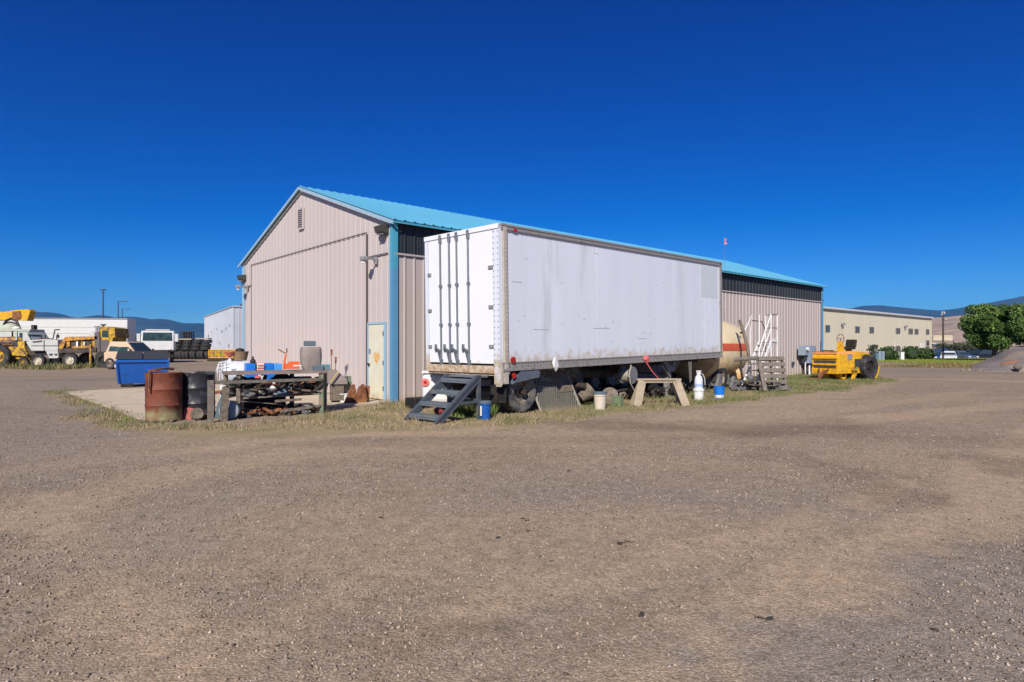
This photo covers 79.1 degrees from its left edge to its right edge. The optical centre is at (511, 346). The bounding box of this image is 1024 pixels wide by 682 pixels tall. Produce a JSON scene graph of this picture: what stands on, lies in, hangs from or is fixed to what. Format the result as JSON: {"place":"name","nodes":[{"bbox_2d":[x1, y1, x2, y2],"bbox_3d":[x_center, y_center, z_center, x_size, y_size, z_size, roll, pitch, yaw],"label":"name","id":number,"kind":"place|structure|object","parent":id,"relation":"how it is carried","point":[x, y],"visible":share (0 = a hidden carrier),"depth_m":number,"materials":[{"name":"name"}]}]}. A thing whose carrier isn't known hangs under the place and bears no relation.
{"place":"outdoors","nodes":[
{"label":"outdoors","id":0,"kind":"place"},
{"bbox_2d":[34,312,203,339],"bbox_3d":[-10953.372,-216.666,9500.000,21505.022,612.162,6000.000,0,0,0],"label":"mountains","id":1,"kind":"structure","parent":0,"point":[144,324],"depth_m":8692.94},
{"bbox_2d":[67,384,388,422],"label":"concrete pavement","id":2,"kind":"structure","parent":0,"point":[129,399],"depth_m":17.25,"materials":[{"name":"concrete"}]},
{"bbox_2d":[138,367,182,421],"bbox_3d":[-7.083,0.960,12.562,0.794,1.079,0.878,0,0,-20],"label":"oil drum","id":3,"kind":"object","parent":2,"relation":"on","point":[163,396],"visible":0.98,"depth_m":12.28,"materials":[{"name":"red paint"}]},
{"bbox_2d":[183,371,215,417],"bbox_3d":[-6.644,1.020,13.101,0.692,0.960,0.694,0,0,40],"label":"oil drum","id":4,"kind":"object","parent":2,"relation":"on","point":[194,389],"visible":0.52,"depth_m":12.80,"materials":[{"name":"black paint"}]},
{"bbox_2d":[216,360,249,396],"bbox_3d":[-6.680,0.911,14.888,0.788,1.178,0.635,0,0,-20],"label":"white drum tank","id":5,"kind":"object","parent":2,"relation":"on","point":[234,366],"visible":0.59,"depth_m":14.68,"materials":[{"name":"paint"}]},
{"bbox_2d":[232,351,248,360],"bbox_3d":[-6.575,0.230,15.000,0.380,0.220,0.380,0,0,0],"label":"wicker basket","id":6,"kind":"object","parent":5,"relation":"on","point":[239,355],"visible":1,"depth_m":14.86,"materials":[{"name":"wicker"}]},
{"bbox_2d":[327,349,348,400],"bbox_3d":[-4.623,0.755,16.463,0.535,1.350,0.512,0,0,-20],"label":"lever machine","id":7,"kind":"object","parent":2,"relation":"on","point":[336,380],"visible":0.98,"depth_m":16.35,"materials":[{"name":"grey metal"}]},
{"bbox_2d":[336,384,350,400],"bbox_3d":[-4.640,1.240,16.800,0.500,0.460,0.400,0,0,-20],"label":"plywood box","id":8,"kind":"object","parent":2,"relation":"on","point":[347,387],"visible":0.21,"depth_m":16.66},
{"bbox_2d":[344,384,369,402],"bbox_3d":[-4.088,1.260,16.342,0.730,0.520,0.185,0,0,-30],"label":"rusty bracket","id":9,"kind":"object","parent":2,"relation":"on","point":[360,396],"visible":0.85,"depth_m":16.28,"materials":[{"name":"metal"}]},
{"bbox_2d":[242,363,285,409],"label":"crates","id":10,"kind":"object","parent":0,"point":[262,366],"visible":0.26,"depth_m":14.15,"materials":[{"name":"blue plastic"}]},
{"bbox_2d":[0,346,1023,681],"bbox_3d":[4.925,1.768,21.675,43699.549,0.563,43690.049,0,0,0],"label":"ground","id":11,"kind":"structure","parent":0,"point":[810,590],"depth_m":4.69,"materials":[{"name":"gravel"}]},
{"bbox_2d":[0,309,44,336],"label":"crane boom","id":12,"kind":"object","parent":11,"relation":"on","point":[16,316],"visible":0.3,"depth_m":52.64,"materials":[{"name":"yellow metal"}]},
{"bbox_2d":[0,329,47,365],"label":"wheel loader","id":13,"kind":"object","parent":11,"relation":"on","point":[17,349],"visible":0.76,"depth_m":44.32,"materials":[{"name":"yellow metal"}]},
{"bbox_2d":[23,329,65,365],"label":"flatbed truck","id":14,"kind":"object","parent":11,"relation":"on","point":[39,343],"visible":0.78,"depth_m":43.70,"materials":[{"name":"white metal"}]},
{"bbox_2d":[0,357,98,369],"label":"roadside weeds","id":15,"kind":"object","parent":11,"relation":"on","point":[49,366],"visible":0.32,"depth_m":41.59,"materials":[{"name":"green plant"}]},
{"bbox_2d":[0,318,135,357],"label":"van trailer","id":16,"kind":"object","parent":11,"relation":"on","point":[74,327],"visible":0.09,"depth_m":61.01,"materials":[{"name":"metal"}]},
{"bbox_2d":[58,324,128,367],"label":"road machine","id":17,"kind":"object","parent":11,"relation":"on","point":[99,339],"visible":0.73,"depth_m":43.47,"materials":[{"name":"yellow metal"}]},
{"bbox_2d":[100,289,105,317],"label":"lamp pole","id":18,"kind":"object","parent":11,"relation":"on","point":[102,292],"visible":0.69,"depth_m":117.92,"materials":[{"name":"metal"}]},
{"bbox_2d":[41,389,168,427],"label":"pad edge grass","id":19,"kind":"structure","parent":11,"relation":"on","point":[139,422],"depth_m":13.56,"materials":[{"name":"plant"}]},
{"bbox_2d":[104,341,153,368],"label":"pickup truck","id":20,"kind":"object","parent":11,"relation":"on","point":[112,350],"visible":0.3,"depth_m":40.22,"materials":[{"name":"beige paint"}]},
{"bbox_2d":[114,351,169,386],"bbox_3d":[-14.037,0.840,23.575,1.780,1.319,1.558,0,0,-30],"label":"dumpster","id":21,"kind":"object","parent":11,"relation":"on","point":[132,367],"visible":0.84,"depth_m":22.98,"materials":[{"name":"blue metal"}]},
{"bbox_2d":[137,329,177,361],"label":"cabover truck","id":22,"kind":"object","parent":11,"relation":"on","point":[160,339],"visible":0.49,"depth_m":56.42,"materials":[{"name":"white metal"}]},
{"bbox_2d":[183,407,193,419],"bbox_3d":[-6.659,1.385,12.750,0.200,0.261,0.096,0,0,-10],"label":"brick red can","id":23,"kind":"object","parent":11,"relation":"on","point":[186,414],"visible":0.89,"depth_m":12.72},
{"bbox_2d":[190,408,203,419],"bbox_3d":[-6.374,1.370,12.550,0.257,0.248,0.174,0,0,-31],"label":"iron pulley","id":24,"kind":"object","parent":11,"relation":"on","point":[196,413],"visible":1,"depth_m":12.50,"materials":[{"name":"metal"}]},
{"bbox_2d":[207,350,215,360],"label":"steel bin","id":25,"kind":"object","parent":11,"relation":"on","point":[211,355],"visible":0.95,"depth_m":61.74,"materials":[{"name":"metal"}]},
{"bbox_2d":[214,350,222,360],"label":"steel bin","id":26,"kind":"object","parent":11,"relation":"on","point":[219,354],"visible":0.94,"depth_m":61.74,"materials":[{"name":"metal"}]},
{"bbox_2d":[215,394,221,417],"bbox_3d":[-6.082,1.240,13.000,0.280,0.520,0.030,0,0,-15],"label":"steel fin","id":27,"kind":"object","parent":11,"relation":"on","point":[217,414],"visible":0.41,"depth_m":12.97,"materials":[{"name":"metal"}]},
{"bbox_2d":[204,304,241,349],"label":"storage shed","id":28,"kind":"structure","parent":11,"relation":"on","point":[223,329],"depth_m":75.09,"materials":[{"name":"white metal"}]},
{"bbox_2d":[221,350,229,360],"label":"steel bin","id":29,"kind":"object","parent":11,"relation":"on","point":[225,357],"visible":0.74,"depth_m":61.71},
{"bbox_2d":[219,400,240,419],"bbox_3d":[-5.810,1.310,12.760,0.400,0.400,0.300,0,0,-12],"label":"motor drum","id":30,"kind":"object","parent":11,"relation":"on","point":[234,408],"visible":0.76,"depth_m":12.66,"materials":[{"name":"metal"}]},
{"bbox_2d":[253,407,274,416],"bbox_3d":[-5.328,1.398,13.347,0.581,0.204,0.316,0,0,10],"label":"scrap piece","id":31,"kind":"object","parent":11,"relation":"on","point":[259,409],"visible":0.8,"depth_m":13.30,"materials":[{"name":"metal"}]},
{"bbox_2d":[207,378,321,422],"bbox_3d":[-5.115,1.089,12.972,2.370,0.842,0.137,0,0,-43],"label":"timber rail","id":32,"kind":"object","parent":11,"relation":"on","point":[224,402],"visible":0.93,"depth_m":12.39,"materials":[{"name":"grey wood"}]},
{"bbox_2d":[222,370,326,417],"bbox_3d":[-5.207,1.018,13.666,2.136,0.965,0.785,0,0,-28],"label":"scrap bench","id":33,"kind":"object","parent":11,"relation":"on","point":[322,394],"visible":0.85,"depth_m":13.48,"materials":[{"name":"grey wood"}]},
{"bbox_2d":[222,377,249,388],"bbox_3d":[-5.862,0.803,13.161,0.593,0.330,0.529,0,0,5],"label":"scrap piece","id":34,"kind":"object","parent":33,"relation":"on","point":[239,385],"visible":0.58,"depth_m":13.00,"materials":[{"name":"black metal"}]},
{"bbox_2d":[241,387,251,396],"bbox_3d":[-5.710,0.978,13.224,0.257,0.257,0.260,-12,-16,30],"label":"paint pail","id":35,"kind":"object","parent":33,"relation":"on","point":[244,391],"visible":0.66,"depth_m":13.12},
{"bbox_2d":[260,384,284,395],"bbox_3d":[-5.234,0.939,13.451,0.437,0.261,0.488,0,0,42],"label":"scrap piece","id":36,"kind":"object","parent":33,"relation":"on","point":[281,386],"visible":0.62,"depth_m":13.38,"materials":[{"name":"black metal"}]},
{"bbox_2d":[273,374,291,385],"bbox_3d":[-5.121,0.820,13.782,0.460,0.466,0.255,0,0,-28],"label":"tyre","id":37,"kind":"object","parent":33,"relation":"on","point":[283,375],"visible":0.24,"depth_m":13.74,"materials":[{"name":"rubber"}]},
{"bbox_2d":[277,386,291,394],"bbox_3d":[-4.967,0.970,13.524,0.300,0.202,0.130,0,0,-28],"label":"grey sheet","id":38,"kind":"object","parent":33,"relation":"on","point":[283,391],"visible":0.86,"depth_m":13.49,"materials":[{"name":"blue"}]},
{"bbox_2d":[278,348,300,368],"bbox_3d":[-4.999,0.281,13.921,0.487,0.472,0.210,0,0,-28],"label":"floor jack","id":39,"kind":"object","parent":33,"relation":"on","point":[292,365],"visible":1,"depth_m":13.87,"materials":[{"name":"orange metal"}]},
{"bbox_2d":[285,381,310,394],"bbox_3d":[-4.716,0.890,13.695,0.509,0.341,0.442,0,0,-12],"label":"scrap piece","id":40,"kind":"object","parent":33,"relation":"on","point":[304,393],"visible":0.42,"depth_m":13.60,"materials":[{"name":"black metal"}]},
{"bbox_2d":[300,341,321,369],"bbox_3d":[-4.571,0.206,14.064,0.462,0.658,0.401,0,0,-28],"label":"barrel","id":41,"kind":"object","parent":33,"relation":"on","point":[310,357],"visible":0.91,"depth_m":13.90,"materials":[{"name":"grey plastic"}]},
{"bbox_2d":[300,382,324,392],"bbox_3d":[-4.528,0.891,13.766,0.640,0.322,0.478,0,0,39],"label":"scrap piece","id":42,"kind":"object","parent":33,"relation":"on","point":[315,389],"visible":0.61,"depth_m":13.71,"materials":[{"name":"metal"}]},
{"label":"scrap piece","id":43,"kind":"object","parent":33,"relation":"on","visible":0},
{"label":"scrap piece","id":44,"kind":"object","parent":43,"relation":"on","visible":0},
{"bbox_2d":[229,376,255,390],"bbox_3d":[-5.791,0.806,13.259,0.515,0.334,0.507,0,0,21],"label":"scrap piece","id":45,"kind":"object","parent":44,"relation":"on","point":[249,378],"visible":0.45,"depth_m":13.25,"materials":[{"name":"black metal"}]},
{"bbox_2d":[274,407,296,415],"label":"scrap piece","id":46,"kind":"object","parent":11,"relation":"on","point":[278,409],"visible":0.66,"depth_m":13.47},
{"bbox_2d":[280,404,319,412],"bbox_3d":[-4.629,1.360,13.552,0.854,0.130,0.050,0,0,-33],"label":"long lath","id":47,"kind":"object","parent":11,"relation":"on","point":[298,408],"visible":1,"depth_m":13.52,"materials":[{"name":"grey wood"}]},
{"bbox_2d":[405,397,429,408],"bbox_3d":[-2.281,1.370,15.000,0.450,0.260,0.450,0,0,-42],"label":"black tub","id":48,"kind":"object","parent":11,"relation":"on","point":[411,402],"visible":0.49,"depth_m":14.83,"materials":[{"name":"plastic"}]},
{"bbox_2d":[421,370,446,401],"bbox_3d":[-1.789,1.063,15.600,1.043,0.896,0.857,0,0,-8],"label":"utility box","id":49,"kind":"object","parent":11,"relation":"on","point":[429,381],"visible":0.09,"depth_m":15.19,"materials":[{"name":"white metal"}]},
{"bbox_2d":[433,407,445,414],"bbox_3d":[-1.502,1.410,13.600,0.448,0.224,0.304,0,0,0],"label":"red sack","id":50,"kind":"object","parent":11,"relation":"on","point":[438,410],"visible":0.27,"depth_m":13.48,"materials":[{"name":"red fabric"}]},
{"bbox_2d":[404,373,487,423],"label":"steel steps","id":51,"kind":"structure","parent":11,"relation":"on","point":[450,405],"depth_m":12.69,"materials":[{"name":"painted steel"}]},
{"bbox_2d":[42,372,900,430],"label":"dry grass","id":52,"kind":"structure","parent":11,"relation":"on","point":[826,385],"depth_m":14.18,"materials":[{"name":"plant"}]},
{"bbox_2d":[450,403,499,417],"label":"stair weeds","id":53,"kind":"object","parent":11,"relation":"on","point":[465,411],"visible":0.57,"depth_m":13.33,"materials":[{"name":"green plant"}]},
{"bbox_2d":[479,400,490,419],"bbox_3d":[-0.549,1.310,12.750,0.252,0.380,0.251,0,0,0],"label":"bucket","id":54,"kind":"object","parent":11,"relation":"on","point":[485,407],"visible":0.98,"depth_m":12.65,"materials":[{"name":"blue plastic"}]},
{"bbox_2d":[0,385,1023,439],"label":"yard gravel","id":55,"kind":"structure","parent":11,"relation":"on","point":[550,422],"depth_m":12.03,"materials":[{"name":"gravel"}]},
{"bbox_2d":[238,185,826,401],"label":"shop building","id":56,"kind":"structure","parent":11,"relation":"on","point":[309,274],"depth_m":20.14,"materials":[{"name":"beige"}]},
{"bbox_2d":[237,275,245,283],"bbox_3d":[-11.048,-2.744,25.283,0.247,0.349,0.380,0,0,-42],"label":"wall lamp","id":57,"kind":"object","parent":56,"relation":"attached to","point":[242,278],"visible":1,"depth_m":25.18,"materials":[{"name":"grey metal"}]},
{"bbox_2d":[251,232,366,392],"bbox_3d":[-7.251,-0.870,21.125,0.056,4.741,9.450,0,0,-42],"label":"sliding door","id":58,"kind":"structure","parent":56,"relation":"in","point":[319,294],"depth_m":20.11,"materials":[{"name":"beige"}]},
{"bbox_2d":[360,256,376,263],"bbox_3d":[-3.960,-2.380,17.090,0.436,0.200,0.220,0,0,-42],"label":"security light","id":59,"kind":"object","parent":56,"relation":"attached to","point":[363,259],"visible":1,"depth_m":16.98,"materials":[{"name":"white plastic"}]},
{"bbox_2d":[367,324,383,399],"bbox_3d":[-3.779,0.430,17.148,0.125,2.050,0.853,0,0,-42],"label":"door","id":60,"kind":"structure","parent":56,"relation":"in","point":[376,332],"depth_m":17.15,"materials":[{"name":"beige metal"}]},
{"bbox_2d":[374,225,387,237],"bbox_3d":[-3.556,-3.114,16.819,0.247,0.349,0.380,0,0,-42],"label":"wall lamp","id":61,"kind":"object","parent":56,"relation":"attached to","point":[381,231],"visible":1,"depth_m":16.72,"materials":[{"name":"grey metal"}]},
{"bbox_2d":[534,368,580,411],"bbox_3d":[0.999,1.027,14.865,0.531,0.962,1.495,0,0,44],"label":"perforated panel","id":62,"kind":"object","parent":11,"relation":"on","point":[561,381],"visible":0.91,"depth_m":15.01,"materials":[{"name":"metal"}]},
{"bbox_2d":[424,223,722,412],"bbox_3d":[2.434,-0.566,17.679,2.580,4.255,10.436,0,1,44],"label":"box trailer","id":63,"kind":"object","parent":11,"relation":"on","point":[512,311],"visible":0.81,"depth_m":14.70,"materials":[{"name":"white metal"}]},
{"bbox_2d":[552,357,558,371],"bbox_3d":[1.009,0.411,14.290,0.051,0.341,0.209,0,0,40],"label":"reflector tag","id":64,"kind":"object","parent":63,"relation":"attached to","point":[555,363],"visible":1,"depth_m":14.26,"materials":[{"name":"white plastic"}]},
{"bbox_2d":[618,363,637,389],"bbox_3d":[3.216,0.966,16.824,0.525,1.042,0.510,0,0,44],"label":"hose reel","id":65,"kind":"object","parent":63,"relation":"hanging from","point":[630,374],"visible":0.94,"depth_m":16.82,"materials":[{"name":"grey metal"}]},
{"bbox_2d":[688,362,691,381],"bbox_3d":[5.447,0.790,18.945,0.020,0.640,0.190,0,0,44],"label":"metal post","id":66,"kind":"object","parent":63,"relation":"hanging from","point":[690,370],"visible":1,"depth_m":18.94,"materials":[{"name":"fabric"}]},
{"bbox_2d":[577,383,593,400],"bbox_3d":[1.893,1.156,15.631,0.484,0.477,0.430,0,0,-10],"label":"brown chute","id":67,"kind":"object","parent":11,"relation":"on","point":[585,394],"visible":0.87,"depth_m":15.49,"materials":[{"name":"brown metal"}]},
{"bbox_2d":[583,376,608,390],"bbox_3d":[2.356,1.040,17.269,0.404,0.940,0.940,0,0,44],"label":"spare tyre","id":68,"kind":"object","parent":11,"relation":"on","point":[604,381],"visible":0.3,"depth_m":17.43,"materials":[{"name":"rubber"}]},
{"bbox_2d":[593,391,606,409],"bbox_3d":[2.095,1.290,14.750,0.327,0.420,0.327,0,0,0],"label":"bucket","id":69,"kind":"object","parent":11,"relation":"on","point":[599,399],"visible":0.95,"depth_m":14.63,"materials":[{"name":"white plastic"}]},
{"bbox_2d":[603,387,617,403],"bbox_3d":[2.484,1.259,15.745,0.440,0.433,0.143,0,0,20],"label":"metal disc","id":70,"kind":"object","parent":11,"relation":"on","point":[610,391],"visible":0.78,"depth_m":15.71,"materials":[{"name":"brown metal"}]},
{"bbox_2d":[611,396,623,405],"bbox_3d":[2.663,1.379,15.600,0.270,0.242,0.190,0,0,44],"label":"green box","id":71,"kind":"object","parent":11,"relation":"on","point":[619,400],"visible":0.94,"depth_m":15.53,"materials":[{"name":"plastic"}]},
{"bbox_2d":[619,387,634,397],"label":"scrap piece","id":72,"kind":"object","parent":11,"relation":"on","point":[626,395],"visible":0.59,"depth_m":17.23,"materials":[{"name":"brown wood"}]},
{"bbox_2d":[619,385,648,397],"bbox_3d":[3.375,1.264,17.530,0.828,0.392,0.635,0,0,-34],"label":"scrap piece","id":73,"kind":"object","parent":11,"relation":"on","point":[630,392],"visible":0.41,"depth_m":17.24,"materials":[{"name":"metal"}]},
{"bbox_2d":[635,383,663,396],"bbox_3d":[4.076,1.273,18.121,0.664,0.395,0.723,0,0,-33],"label":"scrap piece","id":74,"kind":"object","parent":11,"relation":"on","point":[651,387],"visible":0.76,"depth_m":18.24,"materials":[{"name":"black metal"}]},
{"bbox_2d":[629,378,689,406],"bbox_3d":[3.728,1.175,15.750,1.435,0.715,0.573,0,0,-3],"label":"sawhorse","id":75,"kind":"object","parent":11,"relation":"on","point":[638,395],"visible":0.93,"depth_m":15.64,"materials":[{"name":"wood"}]},
{"bbox_2d":[693,388,704,399],"bbox_3d":[5.212,1.340,17.300,0.316,0.320,0.316,0,0,0],"label":"bucket","id":76,"kind":"object","parent":11,"relation":"on","point":[698,393],"visible":0.87,"depth_m":17.18,"materials":[{"name":"white plastic"}]},
{"bbox_2d":[694,371,704,388],"bbox_3d":[5.225,0.929,17.310,0.267,0.502,0.236,0,0,-38],"label":"sprayer bottle","id":77,"kind":"object","parent":76,"relation":"on","point":[698,381],"visible":1,"depth_m":17.22,"materials":[{"name":"plastic"}]},
{"bbox_2d":[671,320,757,388],"bbox_3d":[7.444,0.275,22.364,3.020,2.470,2.840,0,0,44],"label":"tank trailer","id":78,"kind":"object","parent":11,"relation":"on","point":[728,365],"visible":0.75,"depth_m":21.66,"materials":[{"name":"beige metal"}]},
{"bbox_2d":[713,386,724,398],"bbox_3d":[5.967,1.325,17.850,0.336,0.350,0.332,0,0,0],"label":"bucket","id":79,"kind":"object","parent":11,"relation":"on","point":[718,391],"visible":0.94,"depth_m":17.73,"materials":[{"name":"blue plastic"}]},
{"bbox_2d":[745,315,766,380],"bbox_3d":[8.899,0.098,22.701,0.862,2.557,0.257,0,0,0],"label":"white guard","id":80,"kind":"object","parent":11,"relation":"on","point":[751,336],"visible":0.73,"depth_m":22.62,"materials":[{"name":"metal"}]},
{"bbox_2d":[742,314,777,389],"bbox_3d":[8.733,0.166,21.825,1.786,2.635,0.498,0,0,-41],"label":"platform ladder","id":81,"kind":"object","parent":11,"relation":"on","point":[758,345],"visible":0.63,"depth_m":21.88,"materials":[{"name":"white metal"}]},
{"bbox_2d":[757,361,766,390],"bbox_3d":[8.319,0.988,20.600,0.142,0.994,0.354,0,0,-32],"label":"wooden plank","id":82,"kind":"object","parent":11,"relation":"on","point":[762,376],"visible":0.93,"depth_m":20.57,"materials":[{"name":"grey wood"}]},
{"bbox_2d":[747,385,792,391],"bbox_3d":[8.821,1.430,21.200,1.130,0.140,1.000,0,0,-35],"label":"pallet","id":83,"kind":"object","parent":11,"relation":"on","point":[778,388],"visible":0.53,"depth_m":20.75,"materials":[{"name":"grey wood"}]},
{"bbox_2d":[745,381,782,385],"bbox_3d":[8.620,1.270,21.054,1.000,0.140,1.130,0,-4,40],"label":"pallet","id":84,"kind":"object","parent":83,"relation":"on","point":[776,384],"visible":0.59,"depth_m":20.64,"materials":[{"name":"grey wood"}]},
{"bbox_2d":[756,356,787,390],"bbox_3d":[8.742,0.908,20.833,1.000,1.130,0.140,0,-10,-14],"label":"pallet","id":85,"kind":"object","parent":11,"relation":"on","point":[771,370],"visible":0.92,"depth_m":20.80,"materials":[{"name":"grey wood"}]},
{"bbox_2d":[798,346,815,374],"bbox_3d":[15.623,0.733,32.747,1.375,1.535,0.510,0,0,-42],"label":"meter cabinet","id":86,"kind":"object","parent":11,"relation":"on","point":[805,353],"visible":0.93,"depth_m":32.60,"materials":[{"name":"grey metal"}]},
{"bbox_2d":[809,334,879,379],"bbox_3d":[15.074,0.468,28.512,3.488,2.086,1.760,0,0,-30],"label":"towed roller","id":87,"kind":"object","parent":11,"relation":"on","point":[840,363],"visible":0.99,"depth_m":28.09,"materials":[{"name":"yellow metal"}]},
{"bbox_2d":[866,344,879,354],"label":"sapling","id":88,"kind":"object","parent":11,"relation":"on","point":[871,348],"visible":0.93,"depth_m":61.43,"materials":[{"name":"green plant"}]},
{"bbox_2d":[823,306,933,352],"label":"office building","id":89,"kind":"structure","parent":11,"relation":"on","point":[864,328],"depth_m":97.72,"materials":[{"name":"metal"}]},
{"bbox_2d":[874,351,884,360],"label":"transformer cabinet","id":90,"kind":"object","parent":11,"relation":"on","point":[880,355],"visible":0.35,"depth_m":62.20,"materials":[{"name":"metal"}]},
{"bbox_2d":[879,346,899,359],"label":"round bush","id":91,"kind":"object","parent":11,"relation":"on","point":[891,353],"visible":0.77,"depth_m":62.48,"materials":[{"name":"green plant"}]},
{"bbox_2d":[900,346,918,359],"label":"round bush","id":92,"kind":"object","parent":11,"relation":"on","point":[911,352],"visible":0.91,"depth_m":65.62,"materials":[{"name":"green plant"}]},
{"bbox_2d":[917,347,935,358],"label":"round bush","id":93,"kind":"object","parent":11,"relation":"on","point":[925,353],"visible":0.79,"depth_m":66.47,"materials":[{"name":"green plant"}]},
{"bbox_2d":[879,362,976,367],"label":"verge weeds","id":94,"kind":"object","parent":11,"relation":"on","point":[947,365],"visible":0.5,"depth_m":45.18,"materials":[{"name":"green plant"}]},
{"bbox_2d":[877,357,989,363],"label":"lawn grass","id":95,"kind":"structure","parent":11,"relation":"on","point":[952,360],"depth_m":59.40,"materials":[{"name":"plant"}]},
{"bbox_2d":[935,342,951,348],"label":"bush","id":96,"kind":"object","parent":11,"relation":"on","point":[939,346],"visible":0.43,"depth_m":200.00,"materials":[{"name":"green plant"}]},
{"bbox_2d":[941,311,947,359],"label":"utility pole","id":97,"kind":"object","parent":11,"relation":"on","point":[943,318],"visible":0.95,"depth_m":63.93,"materials":[{"name":"brown wood"}]},
{"bbox_2d":[940,351,956,358],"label":"parked car","id":98,"kind":"object","parent":11,"relation":"on","point":[950,354],"visible":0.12,"depth_m":78.00,"materials":[{"name":"white metal"}]},
{"bbox_2d":[950,342,976,350],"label":"bush","id":99,"kind":"object","parent":11,"relation":"on","point":[962,346],"visible":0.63,"depth_m":117.49,"materials":[{"name":"green plant"}]},
{"bbox_2d":[955,351,978,358],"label":"parked car","id":100,"kind":"object","parent":11,"relation":"on","point":[963,354],"visible":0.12,"depth_m":82.88,"materials":[{"name":"metal"}]},
{"bbox_2d":[970,349,998,358],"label":"parked car","id":101,"kind":"object","parent":11,"relation":"on","point":[985,353],"visible":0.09,"depth_m":83.25,"materials":[{"name":"blue metal"}]},
{"bbox_2d":[957,303,1023,356],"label":"tree","id":102,"kind":"object","parent":11,"relation":"on","point":[995,328],"visible":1,"depth_m":59.12,"materials":[{"name":"green plant"}]},
{"bbox_2d":[970,348,1023,371],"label":"gravel heap","id":103,"kind":"object","parent":11,"relation":"on","point":[991,364],"visible":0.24,"depth_m":39.77,"materials":[{"name":"gravel"}]},
{"bbox_2d":[0,0,1023,322],"label":"sky","id":104,"kind":"structure","parent":0,"point":[871,152],"materials":[{"name":"blue"}]},
{"bbox_2d":[846,296,1023,317],"bbox_3d":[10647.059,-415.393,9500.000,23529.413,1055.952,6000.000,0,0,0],"label":"mountains","id":105,"kind":"structure","parent":0,"point":[929,313],"depth_m":9040.09,"materials":[{"name":"blue"}]},
{"bbox_2d":[932,335,952,340],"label":"long barn","id":106,"kind":"structure","parent":0,"point":[939,337],"depth_m":686.32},
{"bbox_2d":[932,304,1023,346],"bbox_3d":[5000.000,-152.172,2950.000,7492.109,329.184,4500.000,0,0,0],"label":"brown hill","id":107,"kind":"structure","parent":0,"point":[952,328],"depth_m":2730.04,"materials":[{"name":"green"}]},
{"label":"tyre","id":108,"kind":"object","parent":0,"visible":0},
{"bbox_2d":[178,331,195,339],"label":"wire cage","id":109,"kind":"object","parent":108,"relation":"on","point":[187,335],"visible":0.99,"depth_m":71.58,"materials":[{"name":"black metal"}]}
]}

